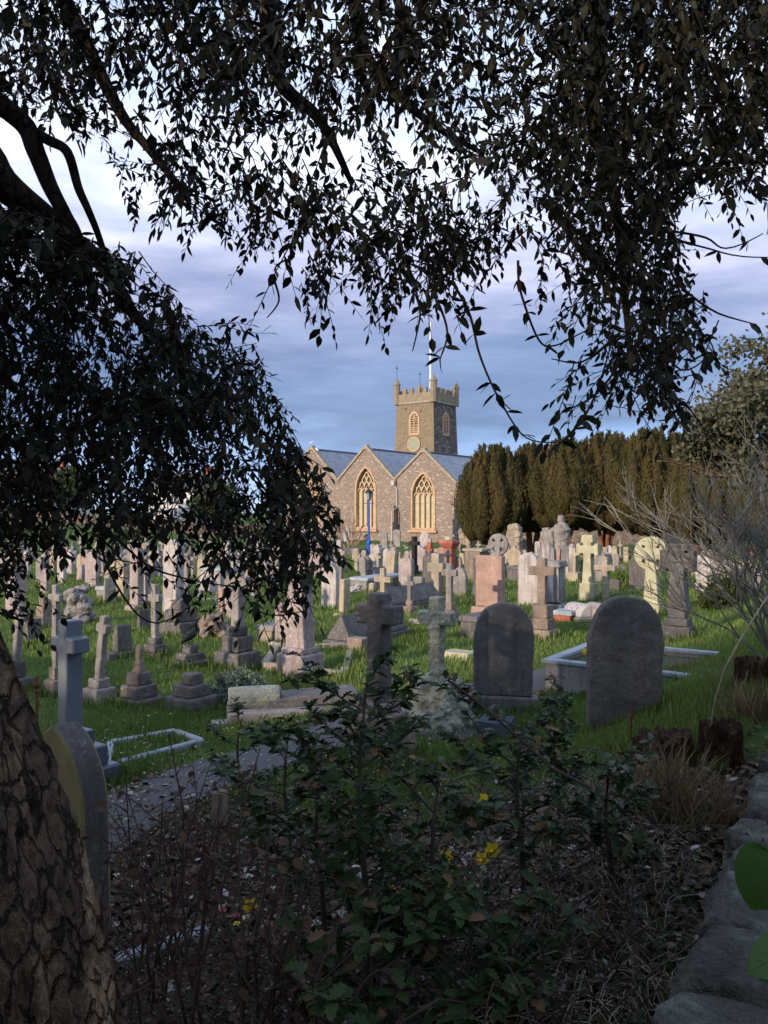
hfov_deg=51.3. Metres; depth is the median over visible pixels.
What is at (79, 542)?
stone cross
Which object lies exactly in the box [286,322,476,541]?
parish church
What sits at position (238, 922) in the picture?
grave flowers
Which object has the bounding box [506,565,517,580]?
gravestone
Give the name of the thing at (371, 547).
gravestone
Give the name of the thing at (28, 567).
gravestone
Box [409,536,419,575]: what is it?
stone cross
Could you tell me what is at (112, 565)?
gravestone
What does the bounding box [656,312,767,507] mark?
broadleaf tree
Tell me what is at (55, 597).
stone cross
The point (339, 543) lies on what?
gravestone
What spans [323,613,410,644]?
coped tomb
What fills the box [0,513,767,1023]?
ground
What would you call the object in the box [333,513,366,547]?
bare shrub
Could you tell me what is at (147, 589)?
gravestone
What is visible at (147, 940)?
thicket shrub
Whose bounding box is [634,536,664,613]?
stone cross
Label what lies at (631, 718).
iron post
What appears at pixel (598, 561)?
gravestone
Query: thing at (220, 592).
gravestone
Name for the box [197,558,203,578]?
gravestone
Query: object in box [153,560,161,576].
gravestone
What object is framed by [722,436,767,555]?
yew tree
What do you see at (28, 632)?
gravestone
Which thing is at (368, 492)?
lamp post
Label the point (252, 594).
grave kerb
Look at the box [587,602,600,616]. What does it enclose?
body stone
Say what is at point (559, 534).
draped urn monument
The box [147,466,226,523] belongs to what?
house
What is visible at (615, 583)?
gravestone
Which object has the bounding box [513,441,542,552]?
yew tree
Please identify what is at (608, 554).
gravestone
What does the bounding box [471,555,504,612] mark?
gravestone
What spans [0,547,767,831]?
grass
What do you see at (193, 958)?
thicket shrub
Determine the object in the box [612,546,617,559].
gravestone
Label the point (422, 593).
coped tomb
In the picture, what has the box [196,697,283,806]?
holly bush
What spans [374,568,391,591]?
stone cross
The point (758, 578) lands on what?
gravestone
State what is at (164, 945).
fallen stone
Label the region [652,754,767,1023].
field stone wall
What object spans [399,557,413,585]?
gravestone
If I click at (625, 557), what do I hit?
gravestone
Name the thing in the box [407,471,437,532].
window
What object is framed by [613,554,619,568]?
gravestone
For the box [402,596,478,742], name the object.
stone cross
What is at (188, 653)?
stepped pedestal
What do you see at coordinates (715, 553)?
bare shrub
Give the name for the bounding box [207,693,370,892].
holly bush
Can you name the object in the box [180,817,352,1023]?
thicket shrub
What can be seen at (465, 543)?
gravestone
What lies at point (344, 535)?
gravestone
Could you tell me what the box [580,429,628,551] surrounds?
yew tree
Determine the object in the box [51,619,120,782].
stone cross
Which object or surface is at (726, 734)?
tree stump
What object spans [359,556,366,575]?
gravestone
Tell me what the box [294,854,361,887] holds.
fallen stone
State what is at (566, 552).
gravestone
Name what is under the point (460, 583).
gravestone
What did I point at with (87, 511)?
house
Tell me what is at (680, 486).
yew tree
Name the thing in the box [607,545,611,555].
gravestone
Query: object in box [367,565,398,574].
coped tomb
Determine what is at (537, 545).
gravestone
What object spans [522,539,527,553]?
gravestone
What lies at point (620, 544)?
stone cross
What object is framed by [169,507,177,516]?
window
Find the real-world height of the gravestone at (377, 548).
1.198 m
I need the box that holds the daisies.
[106,627,473,762]
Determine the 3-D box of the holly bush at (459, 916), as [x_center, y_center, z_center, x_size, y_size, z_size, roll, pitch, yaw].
[0.265,1.515,2.692,0.908,0.600,0.481,0,0,16]
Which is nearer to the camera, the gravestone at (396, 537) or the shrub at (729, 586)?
the shrub at (729, 586)
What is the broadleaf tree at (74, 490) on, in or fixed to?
on the ground at (756, 739)
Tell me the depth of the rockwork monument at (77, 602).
17.17 m
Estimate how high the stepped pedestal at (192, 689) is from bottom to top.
0.559 m
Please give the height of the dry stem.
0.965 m
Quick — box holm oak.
[0,0,767,1023]
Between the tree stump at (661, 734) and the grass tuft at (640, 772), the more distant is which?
the tree stump at (661, 734)
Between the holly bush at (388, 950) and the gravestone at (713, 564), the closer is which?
the holly bush at (388, 950)
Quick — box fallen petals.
[96,709,447,805]
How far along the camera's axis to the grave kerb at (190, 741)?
8.06 m
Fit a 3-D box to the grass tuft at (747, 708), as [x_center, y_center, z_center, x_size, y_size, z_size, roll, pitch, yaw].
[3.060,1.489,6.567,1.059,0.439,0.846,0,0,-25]
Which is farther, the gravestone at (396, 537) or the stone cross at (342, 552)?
the gravestone at (396, 537)
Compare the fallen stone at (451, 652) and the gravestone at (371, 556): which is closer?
the fallen stone at (451, 652)
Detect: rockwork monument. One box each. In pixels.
[60,584,96,623]
[350,583,361,592]
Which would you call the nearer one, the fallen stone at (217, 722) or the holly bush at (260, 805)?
the holly bush at (260, 805)
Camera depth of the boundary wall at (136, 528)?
88.64 m
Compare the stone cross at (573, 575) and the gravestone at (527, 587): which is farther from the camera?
the stone cross at (573, 575)
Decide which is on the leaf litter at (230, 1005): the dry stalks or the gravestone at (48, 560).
the dry stalks
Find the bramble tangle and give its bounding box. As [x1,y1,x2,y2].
[108,741,744,1023]
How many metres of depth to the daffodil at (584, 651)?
10.93 m
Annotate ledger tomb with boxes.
[95,583,152,597]
[198,566,243,593]
[255,619,315,642]
[344,548,366,555]
[349,573,398,590]
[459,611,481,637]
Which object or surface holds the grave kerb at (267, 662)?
on the ground at (756, 739)
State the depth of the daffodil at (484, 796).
4.62 m
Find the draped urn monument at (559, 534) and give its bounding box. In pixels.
[548,515,570,551]
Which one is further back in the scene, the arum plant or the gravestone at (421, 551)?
the gravestone at (421, 551)
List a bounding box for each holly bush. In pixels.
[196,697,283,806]
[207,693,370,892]
[226,714,438,938]
[256,646,466,1004]
[273,847,518,1023]
[291,711,564,963]
[337,870,601,1021]
[414,669,637,897]
[533,672,587,826]
[540,731,673,883]
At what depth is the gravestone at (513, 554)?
33.35 m
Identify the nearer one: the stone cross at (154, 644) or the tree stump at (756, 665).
the tree stump at (756, 665)
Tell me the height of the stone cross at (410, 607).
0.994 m
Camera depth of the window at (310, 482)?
81.04 m
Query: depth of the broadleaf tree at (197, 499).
104.40 m
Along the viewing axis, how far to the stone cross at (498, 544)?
30.79 m
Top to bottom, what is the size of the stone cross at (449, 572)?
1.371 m
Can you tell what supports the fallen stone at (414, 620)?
on the ground at (756, 739)
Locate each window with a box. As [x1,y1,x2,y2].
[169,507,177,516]
[303,469,320,530]
[353,465,377,531]
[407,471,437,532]
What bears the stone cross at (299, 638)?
on the ground at (756, 739)
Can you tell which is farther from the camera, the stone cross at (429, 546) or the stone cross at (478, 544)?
the stone cross at (478, 544)
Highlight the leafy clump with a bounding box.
[609,565,628,584]
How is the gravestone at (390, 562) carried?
on the ground at (756, 739)
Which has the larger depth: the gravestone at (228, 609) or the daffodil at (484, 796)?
the gravestone at (228, 609)
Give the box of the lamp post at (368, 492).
[364,487,373,554]
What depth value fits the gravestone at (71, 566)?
31.03 m
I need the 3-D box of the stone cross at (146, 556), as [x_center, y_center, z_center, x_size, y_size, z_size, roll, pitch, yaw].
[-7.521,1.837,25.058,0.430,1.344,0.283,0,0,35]
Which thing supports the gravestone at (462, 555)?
on the ground at (756, 739)
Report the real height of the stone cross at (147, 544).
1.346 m
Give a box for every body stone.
[564,602,595,621]
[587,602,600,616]
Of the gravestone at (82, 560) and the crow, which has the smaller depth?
the crow
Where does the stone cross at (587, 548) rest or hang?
on the ground at (756, 739)
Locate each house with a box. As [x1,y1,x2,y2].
[0,459,91,514]
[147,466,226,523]
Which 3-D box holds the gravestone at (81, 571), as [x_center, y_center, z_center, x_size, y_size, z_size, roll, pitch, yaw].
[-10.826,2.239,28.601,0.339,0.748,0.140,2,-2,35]
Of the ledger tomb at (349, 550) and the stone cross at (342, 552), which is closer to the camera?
the stone cross at (342, 552)
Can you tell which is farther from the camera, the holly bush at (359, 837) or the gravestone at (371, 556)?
the gravestone at (371, 556)
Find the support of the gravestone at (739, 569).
on the ground at (756, 739)
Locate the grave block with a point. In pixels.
(563, 614)
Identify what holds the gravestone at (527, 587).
on the ground at (756, 739)
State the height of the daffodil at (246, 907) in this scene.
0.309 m
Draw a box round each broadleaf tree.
[34,464,99,511]
[186,481,243,521]
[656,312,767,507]
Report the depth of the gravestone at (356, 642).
13.51 m
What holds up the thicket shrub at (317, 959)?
on the ground at (756, 739)
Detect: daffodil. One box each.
[235,898,260,947]
[438,850,452,863]
[472,793,489,852]
[474,851,495,879]
[484,842,509,891]
[582,648,586,661]
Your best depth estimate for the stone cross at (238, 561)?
24.01 m
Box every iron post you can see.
[33,675,40,719]
[629,703,632,737]
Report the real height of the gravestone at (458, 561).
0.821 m
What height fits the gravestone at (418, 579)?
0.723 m
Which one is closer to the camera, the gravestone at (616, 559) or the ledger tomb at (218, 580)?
the ledger tomb at (218, 580)
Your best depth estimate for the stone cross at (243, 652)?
12.26 m
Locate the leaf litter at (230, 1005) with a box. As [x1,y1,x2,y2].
[106,761,758,1023]
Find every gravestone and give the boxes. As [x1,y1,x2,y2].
[5,558,30,611]
[22,551,30,571]
[24,618,41,643]
[25,574,28,593]
[36,557,44,581]
[40,568,49,593]
[41,552,49,567]
[42,721,110,927]
[49,551,56,569]
[57,556,66,583]
[67,549,73,573]
[76,554,81,568]
[76,564,84,579]
[80,555,86,564]
[85,552,100,586]
[103,570,115,603]
[107,623,134,660]
[109,556,117,580]
[116,557,128,598]
[124,548,148,610]
[137,609,150,630]
[144,563,150,603]
[147,551,152,565]
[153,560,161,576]
[162,539,186,614]
[191,557,195,577]
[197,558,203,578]
[218,587,225,614]
[224,587,230,617]
[258,560,267,576]
[268,602,286,645]
[321,561,338,608]
[334,579,353,616]
[337,540,341,547]
[337,565,343,579]
[342,527,349,540]
[347,636,366,651]
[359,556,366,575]
[361,550,366,555]
[365,556,370,569]
[369,553,372,567]
[369,583,375,590]
[370,544,374,553]
[373,544,383,566]
[380,531,387,547]
[383,548,389,565]
[385,553,396,572]
[393,529,400,546]
[397,552,401,562]
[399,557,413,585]
[404,551,409,557]
[409,545,426,569]
[413,576,424,583]
[419,532,428,546]
[423,551,432,581]
[435,547,442,552]
[453,567,467,595]
[456,555,461,567]
[458,528,475,553]
[459,553,464,564]
[468,602,539,714]
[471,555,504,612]
[472,557,475,603]
[506,523,522,553]
[506,546,521,565]
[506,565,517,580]
[518,552,537,605]
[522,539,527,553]
[535,541,540,555]
[538,544,555,559]
[555,546,560,559]
[561,546,577,578]
[580,556,582,571]
[586,596,664,731]
[594,551,606,581]
[605,552,610,564]
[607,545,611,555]
[609,579,620,590]
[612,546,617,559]
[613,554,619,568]
[623,547,628,561]
[629,556,644,588]
[695,551,718,591]
[710,560,733,582]
[738,560,746,578]
[750,566,761,590]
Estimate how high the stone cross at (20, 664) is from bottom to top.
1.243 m
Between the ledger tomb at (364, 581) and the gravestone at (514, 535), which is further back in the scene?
the gravestone at (514, 535)
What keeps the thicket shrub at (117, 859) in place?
on the ground at (756, 739)
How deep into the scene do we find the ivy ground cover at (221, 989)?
4.05 m
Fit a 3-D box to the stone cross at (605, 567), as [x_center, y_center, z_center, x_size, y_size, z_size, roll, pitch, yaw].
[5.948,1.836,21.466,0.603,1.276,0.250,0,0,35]
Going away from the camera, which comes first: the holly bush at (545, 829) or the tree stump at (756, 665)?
the holly bush at (545, 829)
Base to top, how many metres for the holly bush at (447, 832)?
1.043 m
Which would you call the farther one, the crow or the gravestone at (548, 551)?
the gravestone at (548, 551)
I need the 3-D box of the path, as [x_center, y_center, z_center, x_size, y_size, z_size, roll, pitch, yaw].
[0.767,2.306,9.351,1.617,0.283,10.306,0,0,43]
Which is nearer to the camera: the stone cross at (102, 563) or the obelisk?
the stone cross at (102, 563)
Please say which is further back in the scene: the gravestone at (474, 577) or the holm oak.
the gravestone at (474, 577)
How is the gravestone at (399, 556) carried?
on the ground at (756, 739)
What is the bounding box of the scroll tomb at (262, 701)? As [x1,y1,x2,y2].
[226,684,359,724]
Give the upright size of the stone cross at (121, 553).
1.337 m
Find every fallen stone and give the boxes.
[115,925,208,972]
[211,719,226,725]
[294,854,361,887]
[408,618,420,623]
[444,648,472,659]
[477,714,514,737]
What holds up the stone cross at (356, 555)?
on the ground at (756, 739)
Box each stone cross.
[12,604,33,688]
[43,584,63,697]
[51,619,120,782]
[70,542,76,550]
[77,537,83,553]
[83,615,116,702]
[100,544,108,577]
[119,547,124,556]
[124,550,129,582]
[143,538,149,553]
[143,549,149,562]
[144,584,169,657]
[155,550,162,576]
[182,553,192,608]
[198,535,203,558]
[214,572,260,669]
[229,550,239,571]
[270,529,330,675]
[335,548,347,570]
[341,592,416,767]
[352,548,361,570]
[374,553,382,566]
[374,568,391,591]
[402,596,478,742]
[403,575,417,615]
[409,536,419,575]
[425,542,433,552]
[427,553,446,593]
[441,563,458,623]
[444,550,451,562]
[448,531,455,539]
[476,541,481,547]
[488,534,508,555]
[529,558,558,640]
[540,527,550,543]
[567,548,581,580]
[576,535,600,600]
[594,557,616,600]
[618,541,623,558]
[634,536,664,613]
[660,543,696,640]
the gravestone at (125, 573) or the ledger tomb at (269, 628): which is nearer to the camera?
the ledger tomb at (269, 628)
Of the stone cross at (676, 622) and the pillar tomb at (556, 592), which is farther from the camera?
the pillar tomb at (556, 592)
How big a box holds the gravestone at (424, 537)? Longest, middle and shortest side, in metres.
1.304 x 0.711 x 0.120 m
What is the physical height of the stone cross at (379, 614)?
1.699 m
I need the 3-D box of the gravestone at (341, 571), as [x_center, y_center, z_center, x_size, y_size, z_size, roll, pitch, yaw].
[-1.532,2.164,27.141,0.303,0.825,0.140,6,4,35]
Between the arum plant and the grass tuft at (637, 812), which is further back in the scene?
the grass tuft at (637, 812)
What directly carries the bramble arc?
on the leaf litter at (230, 1005)
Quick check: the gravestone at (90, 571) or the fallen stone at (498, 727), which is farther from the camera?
the gravestone at (90, 571)
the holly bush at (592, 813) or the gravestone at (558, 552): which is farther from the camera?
the gravestone at (558, 552)
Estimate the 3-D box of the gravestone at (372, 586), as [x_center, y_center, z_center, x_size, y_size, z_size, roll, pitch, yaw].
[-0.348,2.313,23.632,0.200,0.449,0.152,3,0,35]
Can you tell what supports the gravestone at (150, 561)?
on the ground at (756, 739)
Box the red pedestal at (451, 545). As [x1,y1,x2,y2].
[439,540,459,569]
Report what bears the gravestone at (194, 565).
on the ground at (756, 739)
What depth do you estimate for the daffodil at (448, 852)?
4.21 m
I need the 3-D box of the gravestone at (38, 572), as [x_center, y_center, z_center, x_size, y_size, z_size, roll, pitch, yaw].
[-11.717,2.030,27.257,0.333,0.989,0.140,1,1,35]
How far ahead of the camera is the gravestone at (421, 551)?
31.49 m
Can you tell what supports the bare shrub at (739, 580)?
on the ground at (756, 739)
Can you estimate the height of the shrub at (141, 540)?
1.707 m
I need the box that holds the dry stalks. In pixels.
[419,747,720,1023]
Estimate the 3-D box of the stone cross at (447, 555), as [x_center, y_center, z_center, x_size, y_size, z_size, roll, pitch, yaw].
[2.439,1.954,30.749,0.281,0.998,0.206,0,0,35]
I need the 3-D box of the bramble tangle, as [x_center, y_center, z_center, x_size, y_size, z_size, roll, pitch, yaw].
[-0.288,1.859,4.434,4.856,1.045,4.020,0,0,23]
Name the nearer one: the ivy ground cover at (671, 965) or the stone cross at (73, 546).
the ivy ground cover at (671, 965)
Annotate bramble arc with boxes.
[447,679,592,788]
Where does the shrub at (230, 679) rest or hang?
on the ground at (756, 739)
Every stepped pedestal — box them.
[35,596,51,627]
[116,644,163,709]
[159,599,199,636]
[165,671,218,712]
[171,644,208,667]
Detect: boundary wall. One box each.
[4,510,264,535]
[522,528,746,545]
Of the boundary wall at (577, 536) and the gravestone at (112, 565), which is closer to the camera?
the gravestone at (112, 565)
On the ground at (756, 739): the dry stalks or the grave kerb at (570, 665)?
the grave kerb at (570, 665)
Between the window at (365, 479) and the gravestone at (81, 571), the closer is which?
the gravestone at (81, 571)
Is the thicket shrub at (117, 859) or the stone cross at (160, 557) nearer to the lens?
the thicket shrub at (117, 859)
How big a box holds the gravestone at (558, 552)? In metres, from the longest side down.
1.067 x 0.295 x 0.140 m
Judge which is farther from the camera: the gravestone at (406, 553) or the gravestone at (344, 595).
the gravestone at (406, 553)
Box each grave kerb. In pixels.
[106,728,203,763]
[196,582,254,600]
[261,643,352,675]
[541,642,717,695]
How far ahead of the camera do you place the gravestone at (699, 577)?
23.75 m
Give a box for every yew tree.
[450,442,530,554]
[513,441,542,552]
[521,436,608,544]
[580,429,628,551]
[608,425,679,537]
[657,443,729,555]
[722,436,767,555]
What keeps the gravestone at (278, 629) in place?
on the ground at (756, 739)
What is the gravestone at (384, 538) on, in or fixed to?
on the ground at (756, 739)
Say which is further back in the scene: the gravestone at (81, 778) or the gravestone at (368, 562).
the gravestone at (368, 562)
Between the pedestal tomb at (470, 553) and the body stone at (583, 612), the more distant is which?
the pedestal tomb at (470, 553)
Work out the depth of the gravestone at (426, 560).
24.58 m
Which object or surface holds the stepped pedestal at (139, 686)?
on the ground at (756, 739)
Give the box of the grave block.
[553,608,574,620]
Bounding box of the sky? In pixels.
[0,0,767,512]
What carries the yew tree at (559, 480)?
on the ground at (756, 739)
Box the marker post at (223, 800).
[212,788,227,826]
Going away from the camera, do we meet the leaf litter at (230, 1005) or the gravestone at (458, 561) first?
the leaf litter at (230, 1005)
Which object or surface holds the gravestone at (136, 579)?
on the ground at (756, 739)
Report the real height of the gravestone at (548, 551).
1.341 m
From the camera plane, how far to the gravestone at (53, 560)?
33.34 m
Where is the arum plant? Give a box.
[734,841,767,979]
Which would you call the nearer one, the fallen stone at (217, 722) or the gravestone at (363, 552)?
the fallen stone at (217, 722)
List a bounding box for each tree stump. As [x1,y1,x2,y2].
[631,725,695,773]
[694,716,744,771]
[731,655,767,684]
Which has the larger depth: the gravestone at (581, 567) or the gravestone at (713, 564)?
the gravestone at (581, 567)
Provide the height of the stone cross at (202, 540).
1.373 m
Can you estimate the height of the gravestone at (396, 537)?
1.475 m
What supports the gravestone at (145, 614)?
on the ground at (756, 739)
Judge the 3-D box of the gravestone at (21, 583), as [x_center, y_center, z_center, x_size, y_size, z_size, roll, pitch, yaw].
[-8.786,1.830,19.060,0.499,1.440,0.674,0,0,35]
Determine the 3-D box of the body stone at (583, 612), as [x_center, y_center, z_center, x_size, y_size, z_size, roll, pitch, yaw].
[4.329,2.213,17.527,0.586,0.426,0.800,0,0,-20]
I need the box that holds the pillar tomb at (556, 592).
[534,560,567,609]
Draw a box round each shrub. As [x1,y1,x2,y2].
[73,813,188,1023]
[79,734,304,1023]
[95,743,237,1009]
[98,791,220,976]
[108,529,151,547]
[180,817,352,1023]
[210,664,268,708]
[228,881,357,1023]
[248,522,284,545]
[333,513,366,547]
[572,406,767,633]
[612,437,767,658]
[695,572,751,609]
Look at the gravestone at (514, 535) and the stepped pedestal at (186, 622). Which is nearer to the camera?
the stepped pedestal at (186, 622)
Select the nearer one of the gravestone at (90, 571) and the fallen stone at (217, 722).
the fallen stone at (217, 722)
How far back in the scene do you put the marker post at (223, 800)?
6.11 m
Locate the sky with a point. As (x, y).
(342, 399)
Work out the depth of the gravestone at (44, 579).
23.18 m
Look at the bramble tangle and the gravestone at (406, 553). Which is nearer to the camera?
the bramble tangle
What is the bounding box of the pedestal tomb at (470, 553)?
[462,548,490,578]
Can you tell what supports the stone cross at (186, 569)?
on the ground at (756, 739)
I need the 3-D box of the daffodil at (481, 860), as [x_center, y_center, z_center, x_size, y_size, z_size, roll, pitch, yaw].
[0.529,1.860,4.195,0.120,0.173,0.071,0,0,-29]
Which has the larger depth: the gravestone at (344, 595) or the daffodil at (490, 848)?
the gravestone at (344, 595)
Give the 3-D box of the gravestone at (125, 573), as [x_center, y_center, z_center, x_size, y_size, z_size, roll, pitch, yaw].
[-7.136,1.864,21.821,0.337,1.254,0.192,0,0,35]
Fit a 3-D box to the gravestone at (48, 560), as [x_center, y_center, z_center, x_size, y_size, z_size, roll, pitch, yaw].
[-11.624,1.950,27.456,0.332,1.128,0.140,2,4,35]
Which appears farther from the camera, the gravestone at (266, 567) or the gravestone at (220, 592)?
the gravestone at (266, 567)
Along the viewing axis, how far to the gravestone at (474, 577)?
20.57 m
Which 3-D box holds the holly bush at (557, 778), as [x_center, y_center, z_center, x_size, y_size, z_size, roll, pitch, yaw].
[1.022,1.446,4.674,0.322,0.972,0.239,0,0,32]
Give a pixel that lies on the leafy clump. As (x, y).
(622, 575)
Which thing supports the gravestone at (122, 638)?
on the ground at (756, 739)
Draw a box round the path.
[108,668,545,858]
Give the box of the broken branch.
[578,899,605,962]
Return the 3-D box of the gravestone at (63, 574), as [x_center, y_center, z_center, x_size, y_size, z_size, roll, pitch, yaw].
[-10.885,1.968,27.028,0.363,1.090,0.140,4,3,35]
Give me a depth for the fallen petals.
7.29 m
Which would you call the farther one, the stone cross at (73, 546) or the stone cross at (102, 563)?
the stone cross at (73, 546)
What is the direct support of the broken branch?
on the leaf litter at (230, 1005)
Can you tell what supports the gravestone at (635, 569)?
on the ground at (756, 739)
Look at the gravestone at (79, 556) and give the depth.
33.61 m
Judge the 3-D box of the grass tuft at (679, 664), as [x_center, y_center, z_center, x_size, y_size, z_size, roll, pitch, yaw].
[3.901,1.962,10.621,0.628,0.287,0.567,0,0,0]
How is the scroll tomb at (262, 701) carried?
on the ground at (756, 739)
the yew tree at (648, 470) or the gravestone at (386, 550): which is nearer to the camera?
the gravestone at (386, 550)
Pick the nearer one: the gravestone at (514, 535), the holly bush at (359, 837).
the holly bush at (359, 837)
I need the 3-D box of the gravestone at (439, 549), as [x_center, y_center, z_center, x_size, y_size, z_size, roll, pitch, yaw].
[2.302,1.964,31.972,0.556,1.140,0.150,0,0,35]
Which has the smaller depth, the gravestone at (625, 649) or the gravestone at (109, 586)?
the gravestone at (625, 649)
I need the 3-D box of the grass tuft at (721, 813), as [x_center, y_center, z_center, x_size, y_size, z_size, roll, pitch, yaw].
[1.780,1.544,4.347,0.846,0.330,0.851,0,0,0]
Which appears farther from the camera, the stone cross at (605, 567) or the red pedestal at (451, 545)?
the red pedestal at (451, 545)
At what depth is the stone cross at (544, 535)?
36.89 m
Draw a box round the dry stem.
[710,596,767,725]
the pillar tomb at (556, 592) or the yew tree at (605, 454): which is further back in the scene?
the yew tree at (605, 454)
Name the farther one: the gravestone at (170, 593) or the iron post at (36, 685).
the gravestone at (170, 593)
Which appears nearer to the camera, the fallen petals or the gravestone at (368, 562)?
the fallen petals
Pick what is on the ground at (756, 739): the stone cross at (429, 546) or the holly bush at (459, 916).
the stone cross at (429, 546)
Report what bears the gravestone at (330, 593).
on the ground at (756, 739)
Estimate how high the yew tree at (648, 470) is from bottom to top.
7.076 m
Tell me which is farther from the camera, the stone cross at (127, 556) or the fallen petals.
the stone cross at (127, 556)
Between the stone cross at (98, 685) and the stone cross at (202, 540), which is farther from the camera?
the stone cross at (202, 540)
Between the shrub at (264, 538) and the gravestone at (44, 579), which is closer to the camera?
the gravestone at (44, 579)
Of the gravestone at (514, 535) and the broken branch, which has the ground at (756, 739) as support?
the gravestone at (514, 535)
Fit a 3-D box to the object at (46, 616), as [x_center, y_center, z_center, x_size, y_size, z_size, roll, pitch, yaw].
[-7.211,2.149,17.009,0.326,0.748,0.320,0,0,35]
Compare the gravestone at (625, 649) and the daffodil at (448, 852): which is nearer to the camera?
the daffodil at (448, 852)
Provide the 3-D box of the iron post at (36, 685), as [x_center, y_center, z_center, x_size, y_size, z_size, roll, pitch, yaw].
[-3.933,2.175,9.063,0.077,0.649,0.077,0,0,23]
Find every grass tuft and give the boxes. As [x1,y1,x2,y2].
[567,773,701,831]
[577,731,752,823]
[640,758,754,844]
[662,653,703,670]
[688,668,767,730]
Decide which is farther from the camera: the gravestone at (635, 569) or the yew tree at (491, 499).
the yew tree at (491, 499)
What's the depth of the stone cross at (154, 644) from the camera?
13.19 m
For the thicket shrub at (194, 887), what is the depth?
3.59 m
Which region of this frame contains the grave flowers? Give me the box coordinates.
[219,908,266,929]
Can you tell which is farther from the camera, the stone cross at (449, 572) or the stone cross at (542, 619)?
the stone cross at (449, 572)
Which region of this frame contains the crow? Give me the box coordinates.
[181,627,198,644]
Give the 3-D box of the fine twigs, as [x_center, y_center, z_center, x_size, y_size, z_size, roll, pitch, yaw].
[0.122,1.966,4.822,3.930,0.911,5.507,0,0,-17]
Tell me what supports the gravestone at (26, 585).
on the ground at (756, 739)
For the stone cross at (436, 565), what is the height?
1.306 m
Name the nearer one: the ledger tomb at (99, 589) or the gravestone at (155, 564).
the ledger tomb at (99, 589)
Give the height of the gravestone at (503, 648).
1.416 m
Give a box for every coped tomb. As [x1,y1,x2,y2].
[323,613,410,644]
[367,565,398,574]
[377,582,445,607]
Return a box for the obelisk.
[187,538,194,556]
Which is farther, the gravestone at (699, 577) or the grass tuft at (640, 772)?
the gravestone at (699, 577)
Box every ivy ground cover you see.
[108,797,387,1023]
[384,756,724,1023]
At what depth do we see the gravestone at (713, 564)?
23.01 m
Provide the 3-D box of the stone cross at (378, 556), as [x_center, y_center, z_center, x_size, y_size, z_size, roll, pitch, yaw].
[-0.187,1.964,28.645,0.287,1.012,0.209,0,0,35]
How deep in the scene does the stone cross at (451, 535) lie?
48.98 m
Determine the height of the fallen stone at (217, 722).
0.040 m
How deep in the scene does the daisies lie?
8.24 m
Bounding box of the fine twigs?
[107,756,723,1023]

